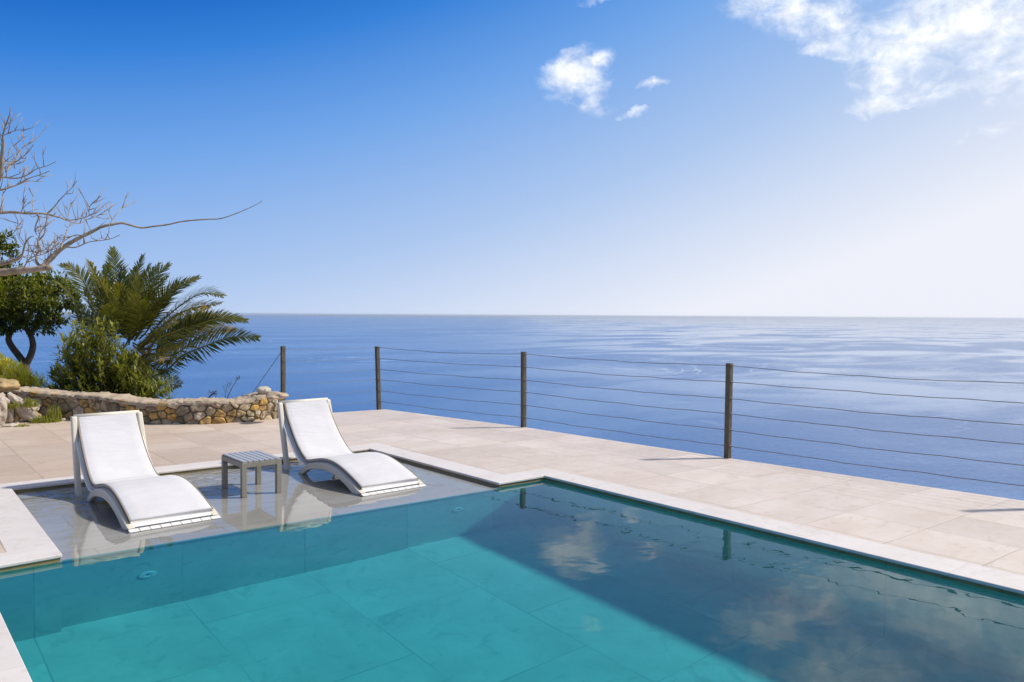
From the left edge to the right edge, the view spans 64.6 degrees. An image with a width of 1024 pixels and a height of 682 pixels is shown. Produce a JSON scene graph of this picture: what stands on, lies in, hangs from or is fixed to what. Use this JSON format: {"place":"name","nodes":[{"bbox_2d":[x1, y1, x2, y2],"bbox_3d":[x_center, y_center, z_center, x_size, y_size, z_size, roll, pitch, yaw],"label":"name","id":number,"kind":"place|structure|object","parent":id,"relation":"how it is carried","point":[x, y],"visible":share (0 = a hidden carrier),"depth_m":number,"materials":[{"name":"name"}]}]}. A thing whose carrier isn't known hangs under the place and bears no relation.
{"place":"outdoors","nodes":[
{"label":"outdoors","id":0,"kind":"place"},
{"bbox_2d":[15,459,498,559],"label":"shelf water","id":1,"kind":"structure","parent":0,"point":[71,524],"depth_m":6.98,"materials":[{"name":"clear liquid"}]},
{"bbox_2d":[70,410,220,532],"bbox_3d":[-3.225,1.064,6.980,0.704,0.736,1.895,-1,2,-42],"label":"sun lounger","id":2,"kind":"object","parent":1,"relation":"on","point":[128,483],"visible":1,"depth_m":7.15,"materials":[{"name":"white fabric"}]},
{"bbox_2d":[221,450,281,497],"bbox_3d":[-2.432,1.243,7.554,0.370,0.351,0.530,-1,2,-39],"label":"side table","id":3,"kind":"object","parent":1,"relation":"on","point":[245,460],"visible":0.91,"depth_m":7.45,"materials":[{"name":"beige metal"}]},
{"bbox_2d":[277,398,425,495],"bbox_3d":[-1.702,1.033,8.244,0.704,0.736,1.895,-1,2,-41],"label":"sun lounger","id":4,"kind":"object","parent":1,"relation":"on","point":[309,429],"visible":0.98,"depth_m":8.41,"materials":[{"name":"white fabric"}]},
{"bbox_2d":[0,480,1023,681],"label":"pool water","id":5,"kind":"structure","parent":0,"point":[543,581],"depth_m":4.58,"materials":[{"name":"teal liquid"}]},
{"bbox_2d":[0,314,1023,500],"bbox_3d":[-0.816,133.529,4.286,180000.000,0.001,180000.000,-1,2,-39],"label":"sea","id":6,"kind":"structure","parent":0,"point":[960,354],"depth_m":1733.04,"materials":[{"name":"liquid"}]},
{"bbox_2d":[0,409,1023,575],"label":"deck","id":7,"kind":"structure","parent":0,"point":[987,531],"depth_m":8.33,"materials":[{"name":"stone"}]},
{"bbox_2d":[0,395,6,424],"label":"rock","id":8,"kind":"object","parent":7,"relation":"on","point":[3,409],"visible":0.96,"depth_m":11.44,"materials":[{"name":"grey stone"}]},
{"bbox_2d":[0,392,9,403],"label":"rock","id":9,"kind":"object","parent":8,"relation":"on","point":[5,397],"visible":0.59,"depth_m":11.58,"materials":[{"name":"grey stone"}]},
{"bbox_2d":[0,378,19,391],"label":"rock","id":10,"kind":"object","parent":9,"relation":"on","point":[9,384],"visible":1,"depth_m":11.71,"materials":[{"name":"beige stone"}]},
{"bbox_2d":[1,423,17,426],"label":"rock","id":11,"kind":"object","parent":7,"relation":"on","point":[9,425],"visible":0.99,"depth_m":11.30,"materials":[{"name":"stone"}]},
{"bbox_2d":[5,408,14,422],"bbox_3d":[-7.260,1.064,11.702,0.158,0.292,0.180,0,2,-7],"label":"rock","id":12,"kind":"object","parent":7,"relation":"on","point":[10,416],"visible":0.69,"depth_m":11.64,"materials":[{"name":"stone"}]},
{"bbox_2d":[13,414,19,422],"bbox_3d":[-7.194,1.131,11.756,0.127,0.175,0.107,1,2,26],"label":"rock","id":13,"kind":"object","parent":7,"relation":"on","point":[16,418],"visible":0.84,"depth_m":11.71,"materials":[{"name":"stone"}]},
{"bbox_2d":[7,392,37,421],"bbox_3d":[-7.091,0.979,11.756,0.369,0.504,0.202,0,2,-17],"label":"rock","id":14,"kind":"object","parent":7,"relation":"on","point":[26,414],"visible":0.85,"depth_m":11.70,"materials":[{"name":"grey stone"}]},
{"bbox_2d":[7,401,21,408],"bbox_3d":[-7.159,0.893,11.650,0.254,0.159,0.227,-1,2,-39],"label":"weed tuft","id":15,"kind":"object","parent":14,"relation":"on","point":[11,406],"visible":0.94,"depth_m":11.62,"materials":[{"name":"green plant"}]},
{"bbox_2d":[21,398,39,407],"bbox_3d":[-6.993,0.877,11.748,0.307,0.164,0.203,-1,2,-39],"label":"weed tuft","id":16,"kind":"object","parent":14,"relation":"on","point":[27,404],"visible":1,"depth_m":11.70,"materials":[{"name":"green plant"}]},
{"bbox_2d":[15,423,30,426],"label":"weed tuft","id":17,"kind":"object","parent":7,"relation":"on","point":[22,425],"visible":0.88,"depth_m":11.35,"materials":[{"name":"green plant"}]},
{"bbox_2d":[29,415,52,422],"bbox_3d":[-6.826,1.125,11.778,0.363,0.152,0.259,-1,2,-39],"label":"weed tuft","id":18,"kind":"object","parent":7,"relation":"on","point":[41,419],"visible":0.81,"depth_m":11.72,"materials":[{"name":"green plant"}]},
{"bbox_2d":[42,417,60,422],"bbox_3d":[-6.710,1.149,11.773,0.267,0.107,0.218,-1,2,-39],"label":"weed tuft","id":19,"kind":"object","parent":7,"relation":"on","point":[49,420],"visible":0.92,"depth_m":11.76,"materials":[{"name":"green plant"}]},
{"bbox_2d":[45,403,62,420],"bbox_3d":[-6.723,1.037,11.889,0.259,0.321,0.203,-1,2,-39],"label":"weed tuft","id":20,"kind":"object","parent":7,"relation":"on","point":[55,414],"visible":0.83,"depth_m":11.86,"materials":[{"name":"green plant"}]},
{"bbox_2d":[0,386,282,424],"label":"stone wall","id":21,"kind":"structure","parent":7,"relation":"on","point":[253,406],"depth_m":11.92,"materials":[{"name":"beige stone"}]},
{"bbox_2d":[256,386,270,393],"bbox_3d":[-3.774,0.752,12.315,0.225,0.126,0.175,-1,2,-39],"label":"pebble","id":22,"kind":"object","parent":21,"relation":"on","point":[263,390],"visible":0.98,"depth_m":12.25,"materials":[{"name":"stone"}]},
{"bbox_2d":[266,391,288,399],"bbox_3d":[-3.461,0.805,11.910,0.355,0.127,0.298,-1,2,-39],"label":"rock","id":23,"kind":"object","parent":21,"relation":"on","point":[273,395],"visible":1,"depth_m":11.82,"materials":[{"name":"beige stone"}]},
{"bbox_2d":[0,443,1023,681],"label":"coping","id":24,"kind":"object","parent":7,"relation":"on","point":[25,538],"visible":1,"depth_m":6.07,"materials":[{"name":"stone"}]},
{"bbox_2d":[252,346,1023,485],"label":"cable fence","id":25,"kind":"object","parent":7,"relation":"on","point":[729,382],"visible":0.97,"depth_m":9.45,"materials":[{"name":"metal"}]},
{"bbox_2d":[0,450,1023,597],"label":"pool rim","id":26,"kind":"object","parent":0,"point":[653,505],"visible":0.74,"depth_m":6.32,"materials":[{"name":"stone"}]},
{"bbox_2d":[0,0,1023,319],"label":"sky","id":27,"kind":"structure","parent":0,"point":[562,158],"materials":[{"name":"blue"}]},
{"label":"hillside","id":28,"kind":"structure","parent":0,"visible":0},
{"bbox_2d":[0,352,58,387],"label":"yellow shrub","id":29,"kind":"object","parent":28,"relation":"on","point":[23,377],"visible":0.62,"depth_m":13.83,"materials":[{"name":"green plant"}]},
{"bbox_2d":[0,229,86,384],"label":"leafy tree","id":30,"kind":"object","parent":28,"relation":"on","point":[39,303],"visible":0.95,"depth_m":16.28,"materials":[{"name":"green plant"}]},
{"bbox_2d":[38,363,75,390],"bbox_3d":[-7.666,0.670,13.604,0.702,0.688,0.392,0,2,1],"label":"spiky plant","id":31,"kind":"object","parent":28,"relation":"on","point":[43,384],"visible":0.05,"depth_m":13.55,"materials":[{"name":"green plant"}]},
{"bbox_2d":[46,314,178,399],"bbox_3d":[-6.419,0.484,13.120,2.584,1.838,1.490,0,2,-3],"label":"oleander bush","id":32,"kind":"object","parent":28,"relation":"on","point":[107,373],"visible":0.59,"depth_m":12.87,"materials":[{"name":"green plant"}]},
{"bbox_2d":[0,107,261,275],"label":"bare tree","id":33,"kind":"object","parent":28,"relation":"on","point":[45,265],"visible":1,"depth_m":6.74,"materials":[{"name":"brown plant"}]},
{"bbox_2d":[51,246,261,396],"bbox_3d":[-6.073,0.028,14.029,4.138,3.470,2.303,1,2,10],"label":"palm tree","id":34,"kind":"object","parent":28,"relation":"on","point":[134,306],"visible":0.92,"depth_m":14.01,"materials":[{"name":"green plant"}]},
{"bbox_2d":[208,389,218,397],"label":"dry twig","id":35,"kind":"object","parent":28,"relation":"on","point":[213,393],"visible":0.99,"depth_m":12.80,"materials":[{"name":"plant"}]},
{"bbox_2d":[222,375,239,397],"bbox_3d":[-4.480,0.752,12.902,0.320,0.435,0.081,0,2,-2],"label":"dry weed","id":36,"kind":"object","parent":28,"relation":"on","point":[230,387],"visible":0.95,"depth_m":12.90,"materials":[{"name":"plant"}]},
{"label":"rock","id":37,"kind":"object","parent":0,"visible":0},
{"bbox_2d":[32,402,40,411],"bbox_3d":[-7.058,0.975,11.930,0.174,0.168,0.183,0,2,-12],"label":"rock","id":38,"kind":"object","parent":37,"relation":"on","point":[35,408],"visible":0.27,"depth_m":11.90,"materials":[{"name":"stone"}]}
]}

